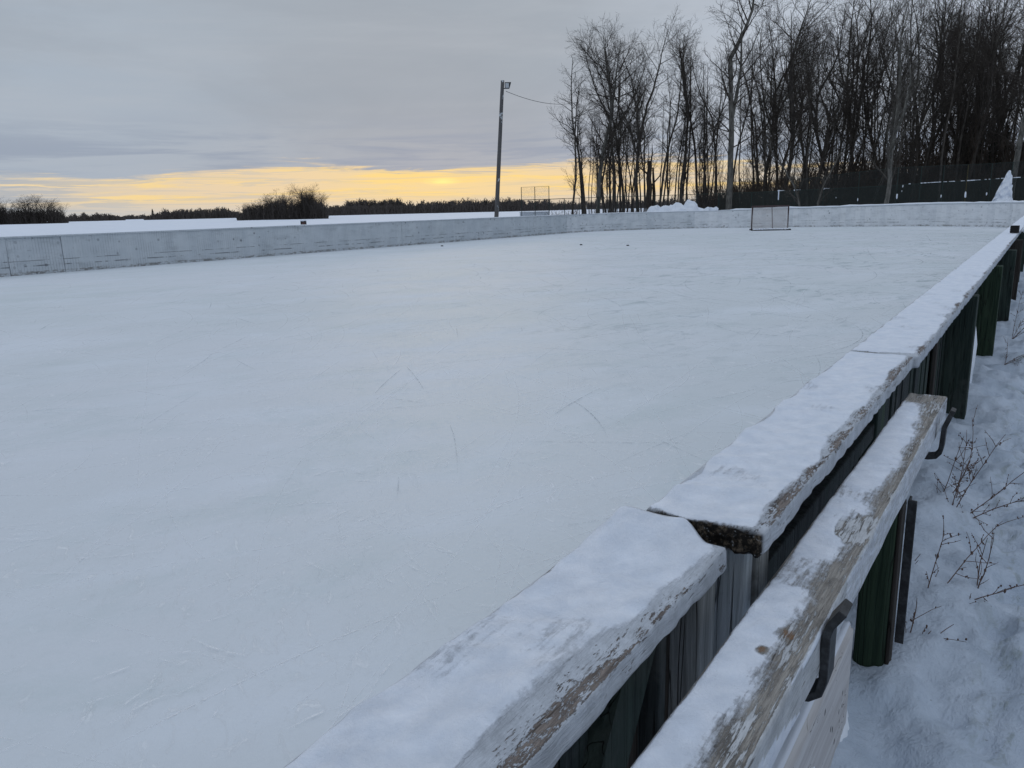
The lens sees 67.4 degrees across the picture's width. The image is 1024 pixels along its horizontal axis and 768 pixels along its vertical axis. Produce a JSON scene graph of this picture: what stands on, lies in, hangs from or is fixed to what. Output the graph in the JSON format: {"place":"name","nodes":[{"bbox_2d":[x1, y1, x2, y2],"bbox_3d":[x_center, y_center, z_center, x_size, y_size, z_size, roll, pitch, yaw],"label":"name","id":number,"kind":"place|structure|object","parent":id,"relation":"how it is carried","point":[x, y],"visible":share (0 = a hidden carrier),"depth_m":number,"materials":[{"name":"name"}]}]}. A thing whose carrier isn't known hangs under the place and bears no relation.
{"place":"outdoors","nodes":[
{"label":"outdoors","id":0,"kind":"place"},
{"bbox_2d":[0,215,545,236],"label":"snow ridge","id":1,"kind":"structure","parent":0,"point":[242,227],"depth_m":31.42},
{"bbox_2d":[0,208,643,235],"bbox_3d":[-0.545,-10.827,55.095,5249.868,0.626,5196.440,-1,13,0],"label":"snow field","id":2,"kind":"structure","parent":0,"point":[126,225],"depth_m":153.00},
{"bbox_2d":[0,207,68,224],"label":"clump undergrowth","id":3,"kind":"object","parent":2,"relation":"on","point":[12,219],"visible":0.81,"depth_m":280.09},
{"bbox_2d":[236,190,328,220],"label":"clump undergrowth","id":4,"kind":"object","parent":2,"relation":"on","point":[293,211],"visible":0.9,"depth_m":203.65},
{"bbox_2d":[65,197,701,221],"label":"wood","id":5,"kind":"object","parent":2,"relation":"on","point":[359,209],"visible":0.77,"depth_m":395.74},
{"bbox_2d":[342,197,526,208],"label":"wood","id":6,"kind":"object","parent":2,"relation":"on","point":[369,203],"visible":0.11,"depth_m":508.44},
{"bbox_2d":[494,80,510,216],"bbox_3d":[-0.655,-14.553,50.017,1.406,9.820,0.326,-1,13,0],"label":"light pole","id":7,"kind":"object","parent":2,"relation":"on","point":[498,170],"visible":0.89,"depth_m":49.74,"materials":[{"name":"brown wood"}]},
{"bbox_2d":[546,56,592,213],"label":"bare tree","id":8,"kind":"object","parent":2,"relation":"on","point":[571,127],"visible":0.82,"depth_m":77.32,"materials":[{"name":"brown plant"}]},
{"bbox_2d":[560,77,588,213],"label":"bare tree","id":9,"kind":"object","parent":2,"relation":"on","point":[578,145],"visible":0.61,"depth_m":85.21,"materials":[{"name":"brown plant"}]},
{"bbox_2d":[556,72,608,212],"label":"bare tree","id":10,"kind":"object","parent":2,"relation":"on","point":[575,171],"visible":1,"depth_m":72.60,"materials":[{"name":"brown plant"}]},
{"bbox_2d":[585,71,624,211],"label":"bare tree","id":11,"kind":"object","parent":2,"relation":"on","point":[609,185],"visible":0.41,"depth_m":79.14,"materials":[{"name":"brown plant"}]},
{"bbox_2d":[565,29,662,212],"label":"bare tree","id":12,"kind":"object","parent":2,"relation":"on","point":[612,157],"visible":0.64,"depth_m":75.40,"materials":[{"name":"brown plant"}]},
{"bbox_2d":[567,12,662,212],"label":"bare tree","id":13,"kind":"object","parent":2,"relation":"on","point":[606,139],"visible":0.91,"depth_m":73.19,"materials":[{"name":"brown plant"}]},
{"bbox_2d":[598,43,633,212],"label":"bare tree","id":14,"kind":"object","parent":2,"relation":"on","point":[616,136],"visible":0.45,"depth_m":78.56,"materials":[{"name":"brown plant"}]},
{"bbox_2d":[580,46,661,211],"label":"bare tree","id":15,"kind":"object","parent":2,"relation":"on","point":[622,179],"visible":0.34,"depth_m":78.83,"materials":[{"name":"brown plant"}]},
{"bbox_2d":[593,2,692,211],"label":"bare tree","id":16,"kind":"object","parent":2,"relation":"on","point":[639,146],"visible":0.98,"depth_m":71.03,"materials":[{"name":"brown plant"}]},
{"bbox_2d":[631,75,662,211],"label":"bare tree","id":17,"kind":"object","parent":2,"relation":"on","point":[646,146],"visible":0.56,"depth_m":76.91,"materials":[{"name":"brown plant"}]},
{"bbox_2d":[634,146,662,211],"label":"broken tree trunk","id":18,"kind":"object","parent":2,"relation":"on","point":[650,190],"visible":0.81,"depth_m":73.58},
{"bbox_2d":[647,63,683,205],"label":"bare tree","id":19,"kind":"object","parent":2,"relation":"on","point":[669,165],"visible":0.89,"depth_m":76.71,"materials":[{"name":"brown plant"}]},
{"bbox_2d":[652,73,691,205],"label":"bare tree","id":20,"kind":"object","parent":2,"relation":"on","point":[667,139],"visible":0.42,"depth_m":88.40,"materials":[{"name":"brown plant"}]},
{"bbox_2d":[656,40,699,206],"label":"bare tree","id":21,"kind":"object","parent":2,"relation":"on","point":[666,157],"visible":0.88,"depth_m":75.59,"materials":[{"name":"brown plant"}]},
{"bbox_2d":[647,199,718,212],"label":"snow pile","id":22,"kind":"object","parent":2,"relation":"on","point":[689,205],"visible":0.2,"depth_m":68.90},
{"bbox_2d":[664,27,708,206],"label":"bare tree","id":23,"kind":"object","parent":2,"relation":"on","point":[695,158],"visible":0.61,"depth_m":76.70,"materials":[{"name":"brown plant"}]},
{"bbox_2d":[660,16,713,203],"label":"bare tree","id":24,"kind":"object","parent":2,"relation":"on","point":[688,138],"visible":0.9,"depth_m":76.19,"materials":[{"name":"brown plant"}]},
{"bbox_2d":[682,32,738,201],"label":"bare tree","id":25,"kind":"object","parent":2,"relation":"on","point":[696,63],"visible":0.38,"depth_m":95.33,"materials":[{"name":"brown plant"}]},
{"bbox_2d":[692,80,728,201],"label":"bare tree","id":26,"kind":"object","parent":2,"relation":"on","point":[706,123],"visible":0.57,"depth_m":84.27,"materials":[{"name":"brown plant"}]},
{"bbox_2d":[689,0,785,209],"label":"bare tree","id":27,"kind":"object","parent":2,"relation":"on","point":[732,104],"visible":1,"depth_m":68.83,"materials":[{"name":"brown plant"}]},
{"bbox_2d":[727,70,756,207],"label":"bare tree","id":28,"kind":"object","parent":2,"relation":"on","point":[740,126],"visible":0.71,"depth_m":81.54,"materials":[{"name":"brown plant"}]},
{"bbox_2d":[726,28,776,179],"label":"bare tree","id":29,"kind":"object","parent":2,"relation":"on","point":[749,113],"visible":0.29,"depth_m":102.94,"materials":[{"name":"brown plant"}]},
{"bbox_2d":[736,38,769,200],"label":"bare tree","id":30,"kind":"object","parent":2,"relation":"on","point":[750,121],"visible":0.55,"depth_m":90.70,"materials":[{"name":"brown plant"}]},
{"bbox_2d":[739,38,783,192],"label":"bare tree","id":31,"kind":"object","parent":2,"relation":"on","point":[757,116],"visible":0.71,"depth_m":83.96,"materials":[{"name":"brown plant"}]},
{"bbox_2d":[742,22,781,191],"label":"bare tree","id":32,"kind":"object","parent":2,"relation":"on","point":[768,118],"visible":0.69,"depth_m":83.87,"materials":[{"name":"brown plant"}]},
{"bbox_2d":[747,52,783,205],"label":"bare tree","id":33,"kind":"object","parent":2,"relation":"on","point":[765,138],"visible":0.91,"depth_m":80.64,"materials":[{"name":"brown plant"}]},
{"bbox_2d":[734,48,799,191],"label":"bare tree","id":34,"kind":"object","parent":2,"relation":"on","point":[755,130],"visible":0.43,"depth_m":96.30,"materials":[{"name":"brown plant"}]},
{"bbox_2d":[521,161,1023,215],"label":"chain link fence","id":35,"kind":"object","parent":2,"relation":"on","point":[768,196],"visible":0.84,"depth_m":66.42,"materials":[{"name":"grey"}]},
{"bbox_2d":[753,48,793,202],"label":"bare tree","id":36,"kind":"object","parent":2,"relation":"on","point":[769,166],"visible":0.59,"depth_m":83.58,"materials":[{"name":"brown plant"}]},
{"bbox_2d":[760,132,806,206],"bbox_3d":[22.643,-17.374,64.470,4.462,7.600,2.096,3,13,17],"label":"bare tree","id":37,"kind":"object","parent":2,"relation":"on","point":[793,182],"visible":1,"depth_m":64.43,"materials":[{"name":"brown plant"}]},
{"bbox_2d":[756,0,819,195],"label":"bare tree","id":38,"kind":"object","parent":2,"relation":"on","point":[776,54],"visible":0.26,"depth_m":105.80,"materials":[{"name":"brown plant"}]},
{"bbox_2d":[744,0,843,187],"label":"bare tree","id":39,"kind":"object","parent":2,"relation":"on","point":[773,111],"visible":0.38,"depth_m":98.40,"materials":[{"name":"brown plant"}]},
{"bbox_2d":[745,0,845,204],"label":"bare tree","id":40,"kind":"object","parent":2,"relation":"on","point":[791,111],"visible":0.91,"depth_m":75.72,"materials":[{"name":"brown plant"}]},
{"bbox_2d":[766,37,831,186],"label":"bare tree","id":41,"kind":"object","parent":2,"relation":"on","point":[789,126],"visible":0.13,"depth_m":107.62,"materials":[{"name":"brown plant"}]},
{"bbox_2d":[575,99,1023,213],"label":"undergrowth","id":42,"kind":"object","parent":2,"relation":"on","point":[751,188],"visible":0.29,"depth_m":81.35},
{"bbox_2d":[784,40,829,208],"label":"bare tree","id":43,"kind":"object","parent":2,"relation":"on","point":[806,155],"visible":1,"depth_m":75.13,"materials":[{"name":"brown plant"}]},
{"bbox_2d":[793,13,824,203],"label":"bare tree","id":44,"kind":"object","parent":2,"relation":"on","point":[810,95],"visible":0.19,"depth_m":95.41,"materials":[{"name":"brown plant"}]},
{"bbox_2d":[771,0,858,203],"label":"bare tree","id":45,"kind":"object","parent":2,"relation":"on","point":[818,139],"visible":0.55,"depth_m":81.40,"materials":[{"name":"brown plant"}]},
{"bbox_2d":[806,38,860,206],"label":"bare tree","id":46,"kind":"object","parent":2,"relation":"on","point":[830,121],"visible":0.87,"depth_m":77.93,"materials":[{"name":"brown plant"}]},
{"bbox_2d":[808,27,861,201],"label":"bare tree","id":47,"kind":"object","parent":2,"relation":"on","point":[830,110],"visible":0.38,"depth_m":83.40,"materials":[{"name":"brown plant"}]},
{"bbox_2d":[815,130,855,205],"bbox_3d":[27.187,-17.752,65.562,5.449,7.677,2.232,-14,18,-43],"label":"bare tree","id":48,"kind":"object","parent":2,"relation":"on","point":[823,185],"visible":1,"depth_m":64.93,"materials":[{"name":"brown plant"}]},
{"bbox_2d":[809,37,863,187],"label":"bare tree","id":49,"kind":"object","parent":2,"relation":"on","point":[834,103],"visible":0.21,"depth_m":90.41,"materials":[{"name":"brown plant"}]},
{"bbox_2d":[798,0,885,205],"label":"bare tree","id":50,"kind":"object","parent":2,"relation":"on","point":[853,78],"visible":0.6,"depth_m":82.09,"materials":[{"name":"brown plant"}]},
{"bbox_2d":[822,5,869,191],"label":"bare tree","id":51,"kind":"object","parent":2,"relation":"on","point":[853,56],"visible":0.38,"depth_m":96.08,"materials":[{"name":"brown plant"}]},
{"bbox_2d":[823,1,881,185],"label":"bare tree","id":52,"kind":"object","parent":2,"relation":"on","point":[856,87],"visible":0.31,"depth_m":99.92,"materials":[{"name":"brown plant"}]},
{"bbox_2d":[695,122,1022,202],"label":"deep wood","id":53,"kind":"object","parent":2,"relation":"on","point":[922,163],"visible":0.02,"depth_m":125.15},
{"bbox_2d":[826,0,901,173],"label":"bare tree","id":54,"kind":"object","parent":2,"relation":"on","point":[869,11],"visible":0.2,"depth_m":106.16,"materials":[{"name":"brown plant"}]},
{"bbox_2d":[846,22,886,188],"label":"bare tree","id":55,"kind":"object","parent":2,"relation":"on","point":[863,118],"visible":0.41,"depth_m":92.39,"materials":[{"name":"brown plant"}]},
{"bbox_2d":[832,10,904,201],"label":"bare tree","id":56,"kind":"object","parent":2,"relation":"on","point":[858,108],"visible":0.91,"depth_m":79.73,"materials":[{"name":"brown plant"}]},
{"bbox_2d":[845,27,894,197],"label":"bare tree","id":57,"kind":"object","parent":2,"relation":"on","point":[876,147],"visible":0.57,"depth_m":87.43,"materials":[{"name":"brown plant"}]},
{"bbox_2d":[834,0,910,184],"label":"bare tree","id":58,"kind":"object","parent":2,"relation":"on","point":[885,25],"visible":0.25,"depth_m":100.04,"materials":[{"name":"brown plant"}]},
{"bbox_2d":[860,27,889,179],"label":"bare tree","id":59,"kind":"object","parent":2,"relation":"on","point":[877,95],"visible":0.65,"depth_m":86.18,"materials":[{"name":"brown plant"}]},
{"bbox_2d":[851,1,916,189],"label":"bare tree","id":60,"kind":"object","parent":2,"relation":"on","point":[878,89],"visible":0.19,"depth_m":103.23,"materials":[{"name":"brown plant"}]},
{"bbox_2d":[855,0,917,140],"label":"bare tree","id":61,"kind":"object","parent":2,"relation":"on","point":[888,32],"visible":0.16,"depth_m":110.92,"materials":[{"name":"brown plant"}]},
{"bbox_2d":[858,65,922,202],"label":"bare tree","id":62,"kind":"object","parent":2,"relation":"on","point":[887,142],"visible":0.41,"depth_m":75.82,"materials":[{"name":"brown plant"}]},
{"bbox_2d":[876,3,905,202],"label":"bare tree","id":63,"kind":"object","parent":2,"relation":"on","point":[893,96],"visible":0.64,"depth_m":77.22,"materials":[{"name":"brown plant"}]},
{"bbox_2d":[861,0,936,203],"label":"bare tree","id":64,"kind":"object","parent":2,"relation":"on","point":[897,121],"visible":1,"depth_m":58.52,"materials":[{"name":"brown plant"}]},
{"bbox_2d":[865,0,946,189],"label":"bare tree","id":65,"kind":"object","parent":2,"relation":"on","point":[882,88],"visible":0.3,"depth_m":88.37,"materials":[{"name":"brown plant"}]},
{"bbox_2d":[887,28,926,203],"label":"bare tree","id":66,"kind":"object","parent":2,"relation":"on","point":[902,123],"visible":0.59,"depth_m":74.26,"materials":[{"name":"brown plant"}]},
{"bbox_2d":[879,0,939,167],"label":"bare tree","id":67,"kind":"object","parent":2,"relation":"on","point":[917,79],"visible":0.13,"depth_m":96.02,"materials":[{"name":"brown plant"}]},
{"bbox_2d":[890,0,931,190],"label":"bare tree","id":68,"kind":"object","parent":2,"relation":"on","point":[915,69],"visible":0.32,"depth_m":82.23,"materials":[{"name":"brown plant"}]},
{"bbox_2d":[879,17,955,175],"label":"bare tree","id":69,"kind":"object","parent":2,"relation":"on","point":[919,82],"visible":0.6,"depth_m":76.19,"materials":[{"name":"brown plant"}]},
{"bbox_2d":[889,15,962,202],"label":"bare tree","id":70,"kind":"object","parent":2,"relation":"on","point":[917,134],"visible":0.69,"depth_m":77.88,"materials":[{"name":"brown plant"}]},
{"bbox_2d":[872,0,988,202],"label":"bare tree","id":71,"kind":"object","parent":2,"relation":"on","point":[925,32],"visible":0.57,"depth_m":80.94,"materials":[{"name":"brown plant"}]},
{"bbox_2d":[901,0,979,167],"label":"bare tree","id":72,"kind":"object","parent":2,"relation":"on","point":[942,43],"visible":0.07,"depth_m":104.06,"materials":[{"name":"brown plant"}]},
{"bbox_2d":[916,0,968,201],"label":"bare tree","id":73,"kind":"object","parent":2,"relation":"on","point":[928,160],"visible":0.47,"depth_m":82.53,"materials":[{"name":"brown plant"}]},
{"bbox_2d":[917,3,969,161],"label":"bare tree","id":74,"kind":"object","parent":2,"relation":"on","point":[940,120],"visible":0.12,"depth_m":95.06,"materials":[{"name":"brown plant"}]},
{"bbox_2d":[920,2,968,201],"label":"bare tree","id":75,"kind":"object","parent":2,"relation":"on","point":[952,80],"visible":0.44,"depth_m":81.36,"materials":[{"name":"brown plant"}]},
{"bbox_2d":[916,4,977,201],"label":"bare tree","id":76,"kind":"object","parent":2,"relation":"on","point":[935,120],"visible":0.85,"depth_m":76.79,"materials":[{"name":"brown plant"}]},
{"bbox_2d":[906,0,1007,161],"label":"bare tree","id":77,"kind":"object","parent":2,"relation":"on","point":[939,124],"visible":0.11,"depth_m":99.49,"materials":[{"name":"brown plant"}]},
{"bbox_2d":[929,0,986,201],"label":"bare tree","id":78,"kind":"object","parent":2,"relation":"on","point":[951,106],"visible":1,"depth_m":73.80,"materials":[{"name":"brown plant"}]},
{"bbox_2d":[946,0,1001,200],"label":"bare tree","id":79,"kind":"object","parent":2,"relation":"on","point":[955,142],"visible":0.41,"depth_m":85.63,"materials":[{"name":"brown plant"}]},
{"bbox_2d":[931,0,1019,185],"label":"bare tree","id":80,"kind":"object","parent":2,"relation":"on","point":[964,70],"visible":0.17,"depth_m":93.23,"materials":[{"name":"brown plant"}]},
{"bbox_2d":[945,23,1011,201],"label":"bare tree","id":81,"kind":"object","parent":2,"relation":"on","point":[962,142],"visible":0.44,"depth_m":86.41,"materials":[{"name":"brown plant"}]},
{"bbox_2d":[934,0,1023,198],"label":"bare tree","id":82,"kind":"object","parent":2,"relation":"on","point":[959,106],"visible":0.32,"depth_m":85.77,"materials":[{"name":"brown plant"}]},
{"bbox_2d":[952,0,1006,198],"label":"bare tree","id":83,"kind":"object","parent":2,"relation":"on","point":[961,135],"visible":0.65,"depth_m":79.60,"materials":[{"name":"brown plant"}]},
{"bbox_2d":[957,10,1003,201],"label":"bare tree","id":84,"kind":"object","parent":2,"relation":"on","point":[980,99],"visible":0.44,"depth_m":80.51,"materials":[{"name":"brown plant"}]},
{"bbox_2d":[942,0,1023,200],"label":"bare tree","id":85,"kind":"object","parent":2,"relation":"on","point":[988,90],"visible":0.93,"depth_m":76.27,"materials":[{"name":"brown plant"}]},
{"bbox_2d":[960,0,1023,198],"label":"bare tree","id":86,"kind":"object","parent":2,"relation":"on","point":[992,135],"visible":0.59,"depth_m":81.17,"materials":[{"name":"brown plant"}]},
{"bbox_2d":[965,14,1023,175],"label":"bare tree","id":87,"kind":"object","parent":2,"relation":"on","point":[998,126],"visible":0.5,"depth_m":81.76,"materials":[{"name":"brown plant"}]},
{"bbox_2d":[965,0,1023,200],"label":"bare tree","id":88,"kind":"object","parent":2,"relation":"on","point":[986,138],"visible":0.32,"depth_m":84.94,"materials":[{"name":"brown plant"}]},
{"bbox_2d":[969,2,1023,198],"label":"bare tree","id":89,"kind":"object","parent":2,"relation":"on","point":[1019,142],"visible":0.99,"depth_m":60.66,"materials":[{"name":"brown plant"}]},
{"bbox_2d":[991,170,1012,203],"bbox_3d":[37.418,-14.578,58.955,1.893,3.534,1.759,-1,13,0],"label":"snow pile","id":90,"kind":"object","parent":2,"relation":"on","point":[1004,192],"visible":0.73,"depth_m":58.53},
{"bbox_2d":[980,0,1023,178],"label":"bare tree","id":91,"kind":"object","parent":2,"relation":"on","point":[1009,66],"visible":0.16,"depth_m":96.34,"materials":[{"name":"brown plant"}]},
{"bbox_2d":[0,226,1007,767],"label":"ice","id":92,"kind":"structure","parent":0,"point":[272,512],"depth_m":6.12,"materials":[{"name":"white"}]},
{"bbox_2d":[0,215,566,276],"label":"rink boards","id":93,"kind":"object","parent":92,"relation":"on","point":[30,255],"visible":0.97,"depth_m":31.23,"materials":[{"name":"paint"}]},
{"bbox_2d":[284,216,1023,767],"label":"rink boards","id":94,"kind":"object","parent":92,"relation":"on","point":[602,644],"visible":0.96,"depth_m":1.29,"materials":[{"name":"white wood"}]},
{"bbox_2d":[630,393,946,767],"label":"rail","id":95,"kind":"object","parent":94,"relation":"attached to","point":[741,703],"visible":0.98,"depth_m":1.23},
{"bbox_2d":[749,205,790,230],"bbox_3d":[16.529,-10.616,49.098,2.461,1.549,1.189,1,13,9],"label":"hockey goal","id":96,"kind":"object","parent":92,"relation":"on","point":[778,220],"visible":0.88,"depth_m":48.77,"materials":[{"name":"metal"}]},
{"bbox_2d":[567,202,1023,232],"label":"rink boards","id":97,"kind":"object","parent":92,"relation":"on","point":[983,214],"visible":0.93,"depth_m":52.88,"materials":[{"name":"paint"}]},
{"bbox_2d":[0,0,1023,216],"label":"sky","id":98,"kind":"structure","parent":0,"point":[112,107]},
{"bbox_2d":[717,200,1023,210],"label":"snow ridge","id":99,"kind":"structure","parent":0,"point":[1013,201],"depth_m":50.76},
{"bbox_2d":[830,267,1023,767],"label":"snow-covered ground","id":100,"kind":"structure","parent":0,"point":[933,698],"depth_m":2.40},
{"bbox_2d":[772,621,852,767],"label":"plank","id":101,"kind":"object","parent":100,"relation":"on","point":[812,740],"visible":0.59,"depth_m":1.62,"materials":[{"name":"paint"}]},
{"bbox_2d":[853,496,917,666],"bbox_3d":[1.013,0.578,2.093,0.140,0.593,0.092,-1,13,4],"label":"gate post","id":102,"kind":"object","parent":100,"relation":"on","point":[875,616],"visible":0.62,"depth_m":2.07,"materials":[{"name":"green wood"}]},
{"bbox_2d":[934,405,985,492],"bbox_3d":[1.984,0.362,3.393,0.395,0.473,0.158,-8,14,-26],"label":"dry weed","id":103,"kind":"object","parent":100,"relation":"on","point":[971,445],"visible":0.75,"depth_m":3.38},
{"bbox_2d":[925,515,1022,603],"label":"dry weed","id":104,"kind":"object","parent":100,"relation":"on","point":[987,595],"visible":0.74,"depth_m":2.54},
{"bbox_2d":[943,431,1023,525],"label":"dry weed","id":105,"kind":"object","parent":100,"relation":"on","point":[973,478],"visible":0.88,"depth_m":3.27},
{"bbox_2d":[971,509,996,588],"bbox_3d":[1.612,0.584,2.657,0.082,0.325,0.185,3,13,17],"label":"dry weed","id":106,"kind":"object","parent":100,"relation":"on","point":[979,584],"visible":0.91,"depth_m":2.65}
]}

